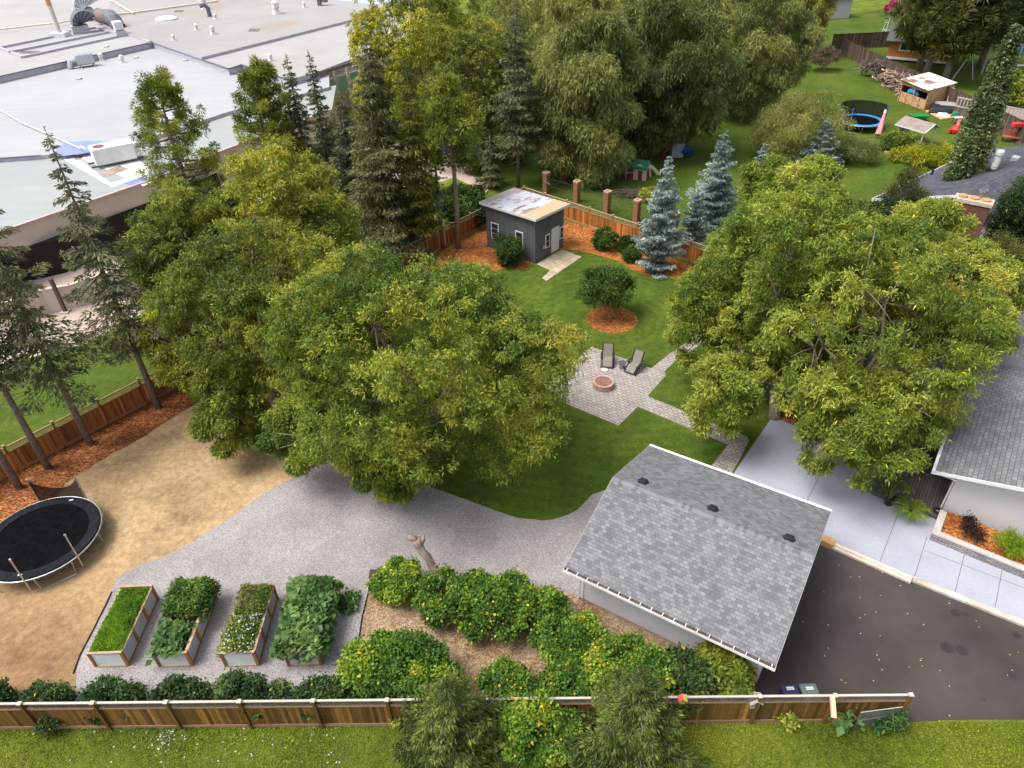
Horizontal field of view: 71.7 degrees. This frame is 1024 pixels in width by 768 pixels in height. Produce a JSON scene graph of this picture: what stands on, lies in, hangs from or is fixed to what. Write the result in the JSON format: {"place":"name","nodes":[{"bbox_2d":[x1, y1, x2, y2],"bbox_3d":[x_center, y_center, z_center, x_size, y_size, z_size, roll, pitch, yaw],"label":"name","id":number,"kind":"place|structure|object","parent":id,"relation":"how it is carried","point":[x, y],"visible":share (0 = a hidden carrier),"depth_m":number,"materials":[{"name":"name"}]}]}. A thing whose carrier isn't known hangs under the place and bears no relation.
{"place":"outdoors","nodes":[
{"label":"outdoors","id":0,"kind":"place"},
{"bbox_2d":[0,375,328,707],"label":"straw soil","id":1,"kind":"structure","parent":0,"point":[168,487],"depth_m":34.95,"materials":[{"name":"sand"}]},
{"bbox_2d":[11,678,79,707],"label":"dark shrub","id":2,"kind":"object","parent":1,"relation":"on","point":[38,690],"visible":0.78,"depth_m":26.89,"materials":[{"name":"green plant"}]},
{"bbox_2d":[0,476,106,592],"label":"trampoline","id":3,"kind":"object","parent":1,"relation":"on","point":[44,536],"visible":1,"depth_m":33.51,"materials":[{"name":"fabric"}]},
{"bbox_2d":[134,213,358,461],"bbox_3d":[-14.354,-3.108,38.553,12.386,12.069,12.312,-2,37,0],"label":"maple tree","id":4,"kind":"object","parent":1,"relation":"on","point":[217,380],"visible":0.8,"depth_m":36.36,"materials":[{"name":"green plant"}]},
{"bbox_2d":[0,0,413,313],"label":"school building","id":5,"kind":"structure","parent":0,"point":[40,85],"depth_m":88.04,"materials":[{"name":"metal"}]},
{"bbox_2d":[88,138,143,168],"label":"rooftop air unit","id":6,"kind":"object","parent":5,"relation":"on","point":[112,152],"visible":0.97,"depth_m":63.76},
{"bbox_2d":[0,191,487,470],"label":"school lawn","id":7,"kind":"structure","parent":0,"point":[106,379],"depth_m":44.22,"materials":[{"name":"plant"}]},
{"bbox_2d":[129,64,229,225],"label":"pine tree","id":8,"kind":"object","parent":7,"relation":"on","point":[163,88],"visible":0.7,"depth_m":49.28,"materials":[{"name":"green plant"}]},
{"bbox_2d":[112,175,256,330],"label":"ash tree","id":9,"kind":"object","parent":7,"relation":"on","point":[170,238],"visible":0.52,"depth_m":40.67,"materials":[{"name":"green plant"}]},
{"bbox_2d":[328,91,379,242],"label":"spruce tree","id":10,"kind":"object","parent":7,"relation":"on","point":[345,123],"visible":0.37,"depth_m":56.65,"materials":[{"name":"green plant"}]},
{"bbox_2d":[335,35,441,270],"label":"spruce tree","id":11,"kind":"object","parent":7,"relation":"on","point":[375,161],"visible":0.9,"depth_m":53.00,"materials":[{"name":"green plant"}]},
{"bbox_2d":[395,59,443,242],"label":"spruce tree","id":12,"kind":"object","parent":7,"relation":"on","point":[411,119],"visible":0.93,"depth_m":53.51,"materials":[{"name":"green plant"}]},
{"bbox_2d":[433,182,486,227],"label":"hedge shrub","id":13,"kind":"object","parent":7,"relation":"on","point":[474,194],"visible":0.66,"depth_m":61.82,"materials":[{"name":"green plant"}]},
{"bbox_2d":[0,143,487,363],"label":"school pavement","id":14,"kind":"structure","parent":0,"point":[75,314],"depth_m":55.32,"materials":[{"name":"concrete"}]},
{"bbox_2d":[0,250,176,326],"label":"wall","id":15,"kind":"structure","parent":14,"relation":"on","point":[47,299],"depth_m":51.62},
{"bbox_2d":[228,66,302,210],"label":"pine tree","id":16,"kind":"object","parent":14,"relation":"on","point":[248,82],"visible":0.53,"depth_m":56.73,"materials":[{"name":"green plant"}]},
{"bbox_2d":[245,54,311,221],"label":"pine tree","id":17,"kind":"object","parent":14,"relation":"on","point":[266,70],"visible":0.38,"depth_m":57.30,"materials":[{"name":"green plant"}]},
{"bbox_2d":[282,53,328,214],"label":"spruce tree","id":18,"kind":"object","parent":14,"relation":"on","point":[297,110],"visible":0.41,"depth_m":58.97,"materials":[{"name":"green plant"}]},
{"bbox_2d":[305,51,350,200],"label":"spruce tree","id":19,"kind":"object","parent":14,"relation":"on","point":[322,134],"visible":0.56,"depth_m":61.39,"materials":[{"name":"green plant"}]},
{"bbox_2d":[74,454,604,702],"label":"gravel yard","id":20,"kind":"structure","parent":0,"point":[326,520],"depth_m":33.32,"materials":[{"name":"gravel"}]},
{"bbox_2d":[86,584,159,667],"bbox_3d":[-16.287,10.119,29.786,1.410,0.980,3.320,-2,37,0],"label":"raised bed","id":21,"kind":"object","parent":20,"relation":"on","point":[120,658],"visible":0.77,"depth_m":29.16,"materials":[{"name":"metal"}]},
{"bbox_2d":[89,586,148,654],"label":"carrot tops","id":22,"kind":"object","parent":21,"relation":"in","point":[121,604],"visible":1,"depth_m":29.33,"materials":[{"name":"green plant"}]},
{"bbox_2d":[151,590,217,667],"bbox_3d":[-13.662,10.093,29.721,1.410,0.980,3.320,-2,37,0],"label":"raised bed","id":23,"kind":"object","parent":20,"relation":"on","point":[186,657],"visible":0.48,"depth_m":28.80,"materials":[{"name":"metal"}]},
{"bbox_2d":[145,618,197,665],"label":"squash plants","id":24,"kind":"object","parent":23,"relation":"in","point":[170,635],"visible":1,"depth_m":28.49,"materials":[{"name":"green plant"}]},
{"bbox_2d":[159,575,221,623],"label":"tomato plants","id":25,"kind":"object","parent":23,"relation":"on","point":[182,591],"visible":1,"depth_m":29.62,"materials":[{"name":"green plant"}]},
{"bbox_2d":[218,584,278,666],"bbox_3d":[-10.957,10.058,29.666,1.410,0.980,3.320,-2,37,0],"label":"raised bed","id":26,"kind":"object","parent":20,"relation":"on","point":[241,659],"visible":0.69,"depth_m":28.75,"materials":[{"name":"metal"}]},
{"bbox_2d":[215,612,263,661],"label":"flowering plants","id":27,"kind":"object","parent":26,"relation":"in","point":[245,622],"visible":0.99,"depth_m":28.64,"materials":[{"name":"green plant"}]},
{"bbox_2d":[232,581,272,614],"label":"pea vines","id":28,"kind":"object","parent":26,"relation":"on","point":[251,594],"visible":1,"depth_m":29.83,"materials":[{"name":"green plant"}]},
{"bbox_2d":[285,614,326,665],"bbox_3d":[-8.404,10.014,29.627,1.410,0.980,3.320,-2,37,0],"label":"raised bed","id":29,"kind":"object","parent":20,"relation":"on","point":[293,662],"visible":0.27,"depth_m":28.48,"materials":[{"name":"metal"}]},
{"bbox_2d":[268,573,344,665],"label":"squash plants","id":30,"kind":"object","parent":29,"relation":"in","point":[310,602],"visible":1,"depth_m":28.81,"materials":[{"name":"green plant"}]},
{"bbox_2d":[0,0,1023,767],"bbox_3d":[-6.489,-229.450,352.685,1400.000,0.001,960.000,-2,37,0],"label":"ground","id":31,"kind":"structure","parent":0,"point":[858,6],"depth_m":25.90,"materials":[{"name":"green plant"}]},
{"bbox_2d":[0,390,192,521],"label":"mulch bed","id":32,"kind":"object","parent":31,"relation":"on","point":[71,461],"visible":0.83,"depth_m":39.42,"materials":[{"name":"wood"}]},
{"bbox_2d":[0,298,51,469],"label":"spruce tree","id":33,"kind":"object","parent":32,"relation":"on","point":[13,363],"visible":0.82,"depth_m":34.33,"materials":[{"name":"green plant"}]},
{"bbox_2d":[0,209,106,445],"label":"spruce tree","id":34,"kind":"object","parent":32,"relation":"on","point":[27,327],"visible":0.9,"depth_m":35.19,"materials":[{"name":"green plant"}]},
{"bbox_2d":[41,125,171,409],"bbox_3d":[-21.583,-5.326,37.800,5.305,16.853,5.104,-11,38,-13],"label":"spruce tree","id":35,"kind":"object","parent":32,"relation":"on","point":[126,343],"visible":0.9,"depth_m":37.10,"materials":[{"name":"green plant"}]},
{"bbox_2d":[78,673,150,724],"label":"dark shrub","id":36,"kind":"object","parent":31,"relation":"on","point":[105,688],"visible":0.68,"depth_m":26.74,"materials":[{"name":"green plant"}]},
{"bbox_2d":[146,673,215,714],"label":"dark shrub","id":37,"kind":"object","parent":31,"relation":"on","point":[173,687],"visible":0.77,"depth_m":26.50,"materials":[{"name":"green plant"}]},
{"bbox_2d":[210,665,294,720],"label":"dark shrub","id":38,"kind":"object","parent":31,"relation":"on","point":[234,684],"visible":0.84,"depth_m":26.43,"materials":[{"name":"green plant"}]},
{"bbox_2d":[0,185,523,480],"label":"side fence","id":39,"kind":"object","parent":31,"relation":"on","point":[111,410],"visible":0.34,"depth_m":40.90,"materials":[{"name":"wood"}]},
{"bbox_2d":[187,133,367,301],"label":"ash tree","id":40,"kind":"object","parent":31,"relation":"on","point":[266,161],"visible":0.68,"depth_m":41.58,"materials":[{"name":"green plant"}]},
{"bbox_2d":[290,671,361,724],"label":"dark shrub","id":41,"kind":"object","parent":31,"relation":"on","point":[325,686],"visible":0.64,"depth_m":26.43,"materials":[{"name":"green plant"}]},
{"bbox_2d":[344,0,511,137],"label":"bright maple","id":42,"kind":"object","parent":31,"relation":"on","point":[392,74],"visible":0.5,"depth_m":74.50,"materials":[{"name":"green plant"}]},
{"bbox_2d":[389,668,507,767],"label":"young spruce","id":43,"kind":"object","parent":31,"relation":"on","point":[450,729],"visible":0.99,"depth_m":23.97,"materials":[{"name":"green plant"}]},
{"bbox_2d":[0,692,914,729],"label":"front fence","id":44,"kind":"object","parent":31,"relation":"on","point":[143,715],"visible":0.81,"depth_m":25.91,"materials":[{"name":"wood"}]},
{"bbox_2d":[410,227,531,278],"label":"mulch bed","id":45,"kind":"object","parent":31,"relation":"on","point":[474,246],"visible":0.45,"depth_m":58.06,"materials":[{"name":"wood"}]},
{"bbox_2d":[411,71,486,248],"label":"maple tree","id":46,"kind":"object","parent":45,"relation":"on","point":[445,105],"visible":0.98,"depth_m":52.23,"materials":[{"name":"green plant"}]},
{"bbox_2d":[0,720,1023,767],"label":"verge grass","id":47,"kind":"structure","parent":31,"relation":"on","point":[810,726],"depth_m":25.76,"materials":[{"name":"green plant"}]},
{"bbox_2d":[479,187,570,262],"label":"garden shed","id":48,"kind":"structure","parent":31,"relation":"on","point":[534,222],"depth_m":56.41,"materials":[{"name":"grey paint"}]},
{"bbox_2d":[490,681,567,767],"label":"yellow green shrub","id":49,"kind":"object","parent":31,"relation":"on","point":[520,722],"visible":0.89,"depth_m":24.65,"materials":[{"name":"green plant"}]},
{"bbox_2d":[534,705,591,767],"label":"yellow green shrub","id":50,"kind":"object","parent":31,"relation":"on","point":[550,748],"visible":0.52,"depth_m":24.57,"materials":[{"name":"green plant"}]},
{"bbox_2d":[562,220,697,278],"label":"back mulch","id":51,"kind":"object","parent":31,"relation":"on","point":[577,237],"visible":0.5,"depth_m":58.14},
{"bbox_2d":[630,156,686,280],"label":"blue spruce","id":52,"kind":"object","parent":51,"relation":"on","point":[657,239],"visible":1,"depth_m":52.75,"materials":[{"name":"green plant"}]},
{"bbox_2d":[555,663,710,767],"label":"young spruce","id":53,"kind":"object","parent":31,"relation":"on","point":[633,727],"visible":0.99,"depth_m":22.93,"materials":[{"name":"green plant"}]},
{"bbox_2d":[563,444,831,682],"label":"garage","id":54,"kind":"structure","parent":31,"relation":"on","point":[673,548],"depth_m":28.32,"materials":[{"name":"white paint"}]},
{"bbox_2d":[749,207,1020,493],"bbox_3d":[17.590,-1.749,35.004,13.085,12.668,11.391,-24,42,-27],"label":"silver maple","id":55,"kind":"object","parent":31,"relation":"on","point":[888,414],"visible":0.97,"depth_m":32.69,"materials":[{"name":"green plant"}]},
{"bbox_2d":[758,310,1023,538],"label":"house","id":56,"kind":"structure","parent":31,"relation":"on","point":[976,467],"depth_m":34.16,"materials":[{"name":"white"}]},
{"bbox_2d":[841,195,1023,361],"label":"silver maple","id":57,"kind":"object","parent":31,"relation":"on","point":[1004,273],"visible":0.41,"depth_m":38.84,"materials":[{"name":"green plant"}]},
{"bbox_2d":[912,576,1023,626],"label":"concrete kerb","id":58,"kind":"structure","parent":31,"relation":"on","point":[970,602],"depth_m":30.18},
{"bbox_2d":[357,584,753,703],"bbox_3d":[1.510,10.563,29.302,15.810,0.001,6.740,-2,37,0],"label":"chip bed","id":59,"kind":"object","parent":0,"point":[475,658],"visible":0.12,"depth_m":29.50,"materials":[{"name":"beige wood"}]},
{"bbox_2d":[333,634,406,698],"bbox_3d":[-5.491,10.915,27.373,2.957,2.216,2.935,-2,37,0],"label":"yellow green shrub","id":60,"kind":"object","parent":59,"relation":"on","point":[358,670],"visible":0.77,"depth_m":26.76,"materials":[{"name":"green plant"}]},
{"bbox_2d":[365,554,422,609],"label":"yellow green shrub","id":61,"kind":"object","parent":59,"relation":"on","point":[400,575],"visible":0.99,"depth_m":30.48,"materials":[{"name":"green plant"}]},
{"bbox_2d":[368,626,450,702],"bbox_3d":[-3.957,10.713,27.300,3.338,2.560,3.358,-2,37,0],"label":"yellow green shrub","id":62,"kind":"object","parent":59,"relation":"on","point":[417,642],"visible":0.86,"depth_m":26.74,"materials":[{"name":"green plant"}]},
{"bbox_2d":[398,649,466,693],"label":"yellow green shrub","id":63,"kind":"object","parent":59,"relation":"on","point":[445,666],"visible":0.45,"depth_m":26.58,"materials":[{"name":"green plant"}]},
{"bbox_2d":[411,563,479,633],"bbox_3d":[-2.616,9.047,29.941,3.254,2.025,3.163,-2,37,0],"label":"yellow green shrub","id":64,"kind":"object","parent":59,"relation":"on","point":[436,610],"visible":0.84,"depth_m":29.30,"materials":[{"name":"green plant"}]},
{"bbox_2d":[452,565,543,646],"bbox_3d":[-0.546,9.237,29.301,3.694,2.389,3.329,-23,41,-26],"label":"yellow green shrub","id":65,"kind":"object","parent":59,"relation":"on","point":[498,592],"visible":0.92,"depth_m":28.64,"materials":[{"name":"green plant"}]},
{"bbox_2d":[475,654,544,702],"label":"yellow green shrub","id":66,"kind":"object","parent":59,"relation":"on","point":[502,673],"visible":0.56,"depth_m":26.84,"materials":[{"name":"green plant"}]},
{"bbox_2d":[507,580,573,649],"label":"yellow green shrub","id":67,"kind":"object","parent":59,"relation":"on","point":[554,600],"visible":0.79,"depth_m":28.74,"materials":[{"name":"green plant"}]},
{"bbox_2d":[533,654,600,720],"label":"yellow green shrub","id":68,"kind":"object","parent":59,"relation":"on","point":[561,680],"visible":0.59,"depth_m":26.42,"materials":[{"name":"green plant"}]},
{"bbox_2d":[533,608,619,686],"bbox_3d":[2.729,10.308,27.857,3.607,2.236,2.930,-11,38,-13],"label":"yellow green shrub","id":69,"kind":"object","parent":59,"relation":"on","point":[572,632],"visible":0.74,"depth_m":27.57,"materials":[{"name":"green plant"}]},
{"bbox_2d":[578,627,652,692],"bbox_3d":[3.958,10.752,27.182,2.995,2.279,3.119,9,38,13],"label":"yellow green shrub","id":70,"kind":"object","parent":59,"relation":"on","point":[599,652],"visible":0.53,"depth_m":26.76,"materials":[{"name":"green plant"}]},
{"bbox_2d":[621,639,686,712],"bbox_3d":[5.262,11.004,27.020,2.912,2.002,2.737,13,39,19],"label":"yellow green shrub","id":71,"kind":"object","parent":59,"relation":"on","point":[658,669],"visible":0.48,"depth_m":26.61,"materials":[{"name":"green plant"}]},
{"bbox_2d":[660,641,722,713],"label":"green shrub","id":72,"kind":"object","parent":59,"relation":"on","point":[697,681],"visible":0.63,"depth_m":26.11,"materials":[{"name":"green plant"}]},
{"bbox_2d":[683,639,757,705],"bbox_3d":[7.904,10.981,26.758,2.728,2.228,2.593,19,41,25],"label":"green shrub","id":73,"kind":"object","parent":59,"relation":"on","point":[733,677],"visible":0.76,"depth_m":26.10,"materials":[{"name":"green plant"}]},
{"bbox_2d":[334,251,780,519],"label":"garden lawn","id":74,"kind":"structure","parent":0,"point":[657,314],"depth_m":40.14,"materials":[{"name":"green plant"}]},
{"bbox_2d":[240,238,598,506],"bbox_3d":[-4.761,-0.489,33.939,15.648,12.930,15.568,-21,41,-24],"label":"maple tree","id":75,"kind":"object","parent":74,"relation":"on","point":[359,447],"visible":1,"depth_m":31.51,"materials":[{"name":"green plant"}]},
{"bbox_2d":[586,306,637,332],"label":"tree ring mulch","id":76,"kind":"object","parent":74,"relation":"on","point":[618,320],"visible":0.9,"depth_m":49.30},
{"bbox_2d":[572,260,638,318],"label":"lawn tree","id":77,"kind":"object","parent":76,"relation":"on","point":[591,284],"visible":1,"depth_m":47.76,"materials":[{"name":"green plant"}]},
{"bbox_2d":[545,337,748,472],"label":"paver patio","id":78,"kind":"structure","parent":0,"point":[644,376],"depth_m":42.27,"materials":[{"name":"stone"}]},
{"bbox_2d":[478,9,1023,300],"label":"neighbour lawn","id":79,"kind":"structure","parent":0,"point":[866,180],"depth_m":78.73,"materials":[{"name":"green plant"}]},
{"bbox_2d":[418,25,532,174],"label":"dark tree","id":80,"kind":"object","parent":79,"relation":"on","point":[455,63],"visible":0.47,"depth_m":68.83,"materials":[{"name":"green plant"}]},
{"bbox_2d":[474,130,505,190],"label":"spruce tree","id":81,"kind":"object","parent":79,"relation":"on","point":[492,179],"visible":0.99,"depth_m":68.37,"materials":[{"name":"green plant"}]},
{"bbox_2d":[487,0,549,187],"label":"spruce tree","id":82,"kind":"object","parent":79,"relation":"on","point":[514,106],"visible":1,"depth_m":64.20,"materials":[{"name":"green plant"}]},
{"bbox_2d":[464,0,620,81],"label":"maple tree","id":83,"kind":"object","parent":79,"relation":"on","point":[498,6],"visible":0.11,"depth_m":92.09,"materials":[{"name":"green plant"}]},
{"bbox_2d":[522,0,650,190],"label":"willow tree","id":84,"kind":"object","parent":79,"relation":"on","point":[581,79],"visible":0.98,"depth_m":64.33,"materials":[{"name":"green plant"}]},
{"bbox_2d":[524,185,799,296],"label":"back fence","id":85,"kind":"object","parent":79,"relation":"on","point":[583,217],"visible":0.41,"depth_m":59.92,"materials":[{"name":"wood"}]},
{"bbox_2d":[596,0,749,158],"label":"willow tree","id":86,"kind":"object","parent":79,"relation":"on","point":[693,53],"visible":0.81,"depth_m":67.79,"materials":[{"name":"green plant"}]},
{"bbox_2d":[675,190,710,248],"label":"blue spruce","id":87,"kind":"object","parent":79,"relation":"on","point":[692,223],"visible":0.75,"depth_m":55.61,"materials":[{"name":"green plant"}]},
{"bbox_2d":[685,128,739,229],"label":"blue spruce","id":88,"kind":"object","parent":79,"relation":"on","point":[716,192],"visible":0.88,"depth_m":59.69,"materials":[{"name":"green plant"}]},
{"bbox_2d":[692,0,828,119],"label":"willow tree","id":89,"kind":"object","parent":79,"relation":"on","point":[776,72],"visible":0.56,"depth_m":79.30,"materials":[{"name":"green plant"}]},
{"bbox_2d":[743,86,859,163],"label":"grey willow","id":90,"kind":"object","parent":79,"relation":"on","point":[774,121],"visible":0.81,"depth_m":70.71,"materials":[{"name":"green plant"}]},
{"bbox_2d":[840,99,888,133],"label":"trampoline","id":91,"kind":"object","parent":79,"relation":"on","point":[874,110],"visible":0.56,"depth_m":82.33,"materials":[{"name":"fabric"}]},
{"bbox_2d":[877,164,932,217],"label":"tree","id":92,"kind":"object","parent":79,"relation":"on","point":[905,187],"visible":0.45,"depth_m":54.94,"materials":[{"name":"green plant"}]},
{"bbox_2d":[887,139,954,169],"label":"lily bed","id":93,"kind":"object","parent":79,"relation":"on","point":[913,150],"visible":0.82,"depth_m":71.89,"materials":[{"name":"yellow plant"}]},
{"bbox_2d":[830,33,1023,145],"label":"neighbour fence","id":94,"kind":"object","parent":79,"relation":"on","point":[854,52],"visible":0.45,"depth_m":97.04,"materials":[{"name":"wood"}]},
{"bbox_2d":[897,72,956,110],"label":"play shed","id":95,"kind":"structure","parent":79,"relation":"on","point":[934,86],"depth_m":87.39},
{"bbox_2d":[892,0,991,73],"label":"dark pine","id":96,"kind":"object","parent":79,"relation":"on","point":[911,18],"visible":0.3,"depth_m":94.94,"materials":[{"name":"green plant"}]},
{"bbox_2d":[872,146,1023,286],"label":"neighbour house","id":97,"kind":"structure","parent":79,"relation":"on","point":[1005,165],"depth_m":55.50,"materials":[{"name":"beige"}]},
{"bbox_2d":[940,132,976,181],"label":"columnar poplar","id":98,"kind":"object","parent":79,"relation":"on","point":[958,168],"visible":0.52,"depth_m":56.87,"materials":[{"name":"green plant"}]},
{"bbox_2d":[909,0,1023,78],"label":"dark pine","id":99,"kind":"object","parent":79,"relation":"on","point":[975,38],"visible":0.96,"depth_m":89.81,"materials":[{"name":"green plant"}]},
{"bbox_2d":[939,23,1023,176],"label":"columnar poplar","id":100,"kind":"object","parent":79,"relation":"on","point":[986,116],"visible":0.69,"depth_m":55.29,"materials":[{"name":"green plant"}]},
{"bbox_2d":[980,172,1023,251],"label":"dark tree","id":101,"kind":"object","parent":79,"relation":"on","point":[1010,207],"visible":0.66,"depth_m":49.79,"materials":[{"name":"green plant"}]},
{"bbox_2d":[733,419,1023,618],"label":"concrete pad","id":102,"kind":"object","parent":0,"point":[860,522],"visible":0.53,"depth_m":33.72,"materials":[{"name":"concrete"}]},
{"bbox_2d":[659,152,897,439],"bbox_3d":[15.222,-5.544,39.711,11.573,13.255,20.383,21,42,28],"label":"silver maple","id":103,"kind":"object","parent":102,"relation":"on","point":[725,312],"visible":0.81,"depth_m":36.72,"materials":[{"name":"green plant"}]},
{"bbox_2d":[929,509,1023,578],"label":"stone planter","id":104,"kind":"object","parent":102,"relation":"on","point":[946,532],"visible":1,"depth_m":32.32,"materials":[{"name":"stone"}]},
{"bbox_2d":[755,545,1023,722],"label":"asphalt driveway","id":105,"kind":"structure","parent":0,"point":[832,608],"depth_m":28.63,"materials":[{"name":"asphalt"}]},
{"bbox_2d":[820,534,912,583],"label":"timber kerb","id":106,"kind":"structure","parent":105,"relation":"on","point":[828,542],"depth_m":32.10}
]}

